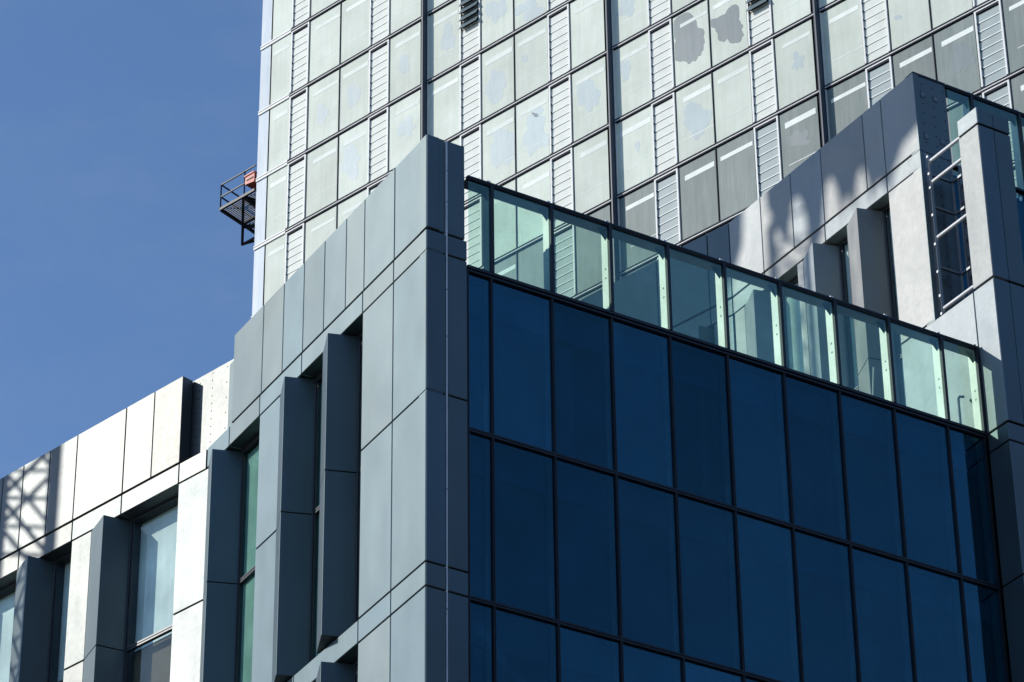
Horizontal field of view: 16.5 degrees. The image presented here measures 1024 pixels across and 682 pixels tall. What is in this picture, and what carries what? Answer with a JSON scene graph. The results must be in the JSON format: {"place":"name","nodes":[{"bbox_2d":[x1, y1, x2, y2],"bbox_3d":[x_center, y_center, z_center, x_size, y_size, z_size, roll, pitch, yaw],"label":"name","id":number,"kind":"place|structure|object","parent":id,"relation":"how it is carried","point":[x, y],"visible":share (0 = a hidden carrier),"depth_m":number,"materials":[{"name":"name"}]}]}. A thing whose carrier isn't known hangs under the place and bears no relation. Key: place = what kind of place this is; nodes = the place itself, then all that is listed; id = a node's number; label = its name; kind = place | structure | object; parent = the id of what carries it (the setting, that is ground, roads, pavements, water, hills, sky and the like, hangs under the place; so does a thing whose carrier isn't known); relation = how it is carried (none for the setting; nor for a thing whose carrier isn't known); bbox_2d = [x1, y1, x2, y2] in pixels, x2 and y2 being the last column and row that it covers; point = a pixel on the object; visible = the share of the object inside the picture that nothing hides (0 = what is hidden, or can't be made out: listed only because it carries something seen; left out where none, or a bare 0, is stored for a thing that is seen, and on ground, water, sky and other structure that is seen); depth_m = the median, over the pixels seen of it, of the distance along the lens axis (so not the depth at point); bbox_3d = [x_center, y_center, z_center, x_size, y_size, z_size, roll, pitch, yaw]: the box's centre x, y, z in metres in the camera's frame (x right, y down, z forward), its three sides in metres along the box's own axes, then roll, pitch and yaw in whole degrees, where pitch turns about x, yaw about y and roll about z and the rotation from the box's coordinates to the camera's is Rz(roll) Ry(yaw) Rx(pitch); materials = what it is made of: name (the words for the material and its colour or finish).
{"place":"outdoors","nodes":[
{"label":"outdoors","id":0,"kind":"place"},
{"bbox_2d":[0,0,262,478],"label":"sky","id":1,"kind":"structure","parent":0,"point":[124,277],"materials":[{"name":"blue"}]},
{"label":"ground","id":2,"kind":"structure","parent":0,"visible":0},
{"bbox_2d":[0,71,1023,681],"bbox_3d":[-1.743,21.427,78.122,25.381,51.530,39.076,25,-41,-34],"label":"office building","id":3,"kind":"structure","parent":2,"relation":"on","point":[398,439],"depth_m":72.80,"materials":[{"name":"blue glass"}]},
{"bbox_2d":[0,582,15,681],"bbox_3d":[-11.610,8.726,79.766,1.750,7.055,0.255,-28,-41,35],"label":"window","id":4,"kind":"structure","parent":3,"relation":"in","point":[7,594],"depth_m":81.32,"materials":[{"name":"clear glass"}]},
{"bbox_2d":[47,552,71,681],"bbox_3d":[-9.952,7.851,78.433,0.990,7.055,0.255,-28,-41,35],"label":"window","id":5,"kind":"structure","parent":3,"relation":"in","point":[62,566],"depth_m":79.75,"materials":[{"name":"blue glass"}]},
{"bbox_2d":[122,496,177,681],"bbox_3d":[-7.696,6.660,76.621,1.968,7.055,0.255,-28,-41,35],"label":"window","id":6,"kind":"structure","parent":3,"relation":"in","point":[153,534],"depth_m":77.71,"materials":[{"name":"blue glass"}]},
{"bbox_2d":[234,445,258,681],"bbox_3d":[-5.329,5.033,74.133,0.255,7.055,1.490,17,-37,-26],"label":"window","id":7,"kind":"structure","parent":3,"relation":"in","point":[247,549],"depth_m":74.75,"materials":[{"name":"green glass"}]},
{"bbox_2d":[309,382,321,661],"bbox_3d":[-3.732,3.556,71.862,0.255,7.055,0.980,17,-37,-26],"label":"window","id":8,"kind":"structure","parent":3,"relation":"in","point":[318,386],"depth_m":72.10,"materials":[{"name":"black glass"}]},
{"bbox_2d":[354,660,357,681],"bbox_3d":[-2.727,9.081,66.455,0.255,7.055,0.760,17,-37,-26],"label":"window","id":9,"kind":"structure","parent":3,"relation":"in","point":[356,663],"depth_m":68.43,"materials":[{"name":"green glass"}]},
{"bbox_2d":[355,338,362,622],"bbox_3d":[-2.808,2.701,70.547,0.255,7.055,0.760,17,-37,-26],"label":"window","id":10,"kind":"structure","parent":3,"relation":"in","point":[359,450],"depth_m":70.72,"materials":[{"name":"black glass"}]},
{"bbox_2d":[782,277,803,372],"bbox_3d":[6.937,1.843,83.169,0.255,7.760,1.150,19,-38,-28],"label":"window","id":11,"kind":"structure","parent":3,"relation":"in","point":[791,307],"depth_m":84.70,"materials":[{"name":"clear glass"}]},
{"bbox_2d":[839,239,858,390],"bbox_3d":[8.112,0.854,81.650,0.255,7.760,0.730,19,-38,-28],"label":"window","id":12,"kind":"structure","parent":3,"relation":"in","point":[843,247],"depth_m":82.68,"materials":[{"name":"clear glass"}]},
{"bbox_2d":[872,367,873,394],"bbox_3d":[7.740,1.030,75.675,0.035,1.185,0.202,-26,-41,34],"label":"leaning pole","id":13,"kind":"object","parent":3,"relation":"on","point":[873,383],"visible":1,"depth_m":75.75,"materials":[{"name":"metal"}]},
{"bbox_2d":[883,205,905,405],"bbox_3d":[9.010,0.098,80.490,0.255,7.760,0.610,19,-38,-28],"label":"window","id":14,"kind":"structure","parent":3,"relation":"in","point":[886,212],"depth_m":81.34,"materials":[{"name":"black glass"}]},
{"bbox_2d":[957,395,964,423],"bbox_3d":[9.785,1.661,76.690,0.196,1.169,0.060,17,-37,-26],"label":"vent pipe","id":15,"kind":"object","parent":3,"relation":"on","point":[959,408],"visible":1,"depth_m":76.76,"materials":[{"name":"metal"}]},
{"bbox_2d":[251,0,1023,317],"bbox_3d":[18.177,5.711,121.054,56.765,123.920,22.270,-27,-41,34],"label":"glass tower","id":16,"kind":"structure","parent":2,"relation":"on","point":[681,123],"depth_m":128.78,"materials":[{"name":"white glass"}]},
{"bbox_2d":[219,164,256,245],"bbox_3d":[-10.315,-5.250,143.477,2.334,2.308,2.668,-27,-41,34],"label":"work platform","id":17,"kind":"structure","parent":16,"relation":"attached to","point":[251,183],"depth_m":143.11,"materials":[{"name":"black metal"}]}
]}

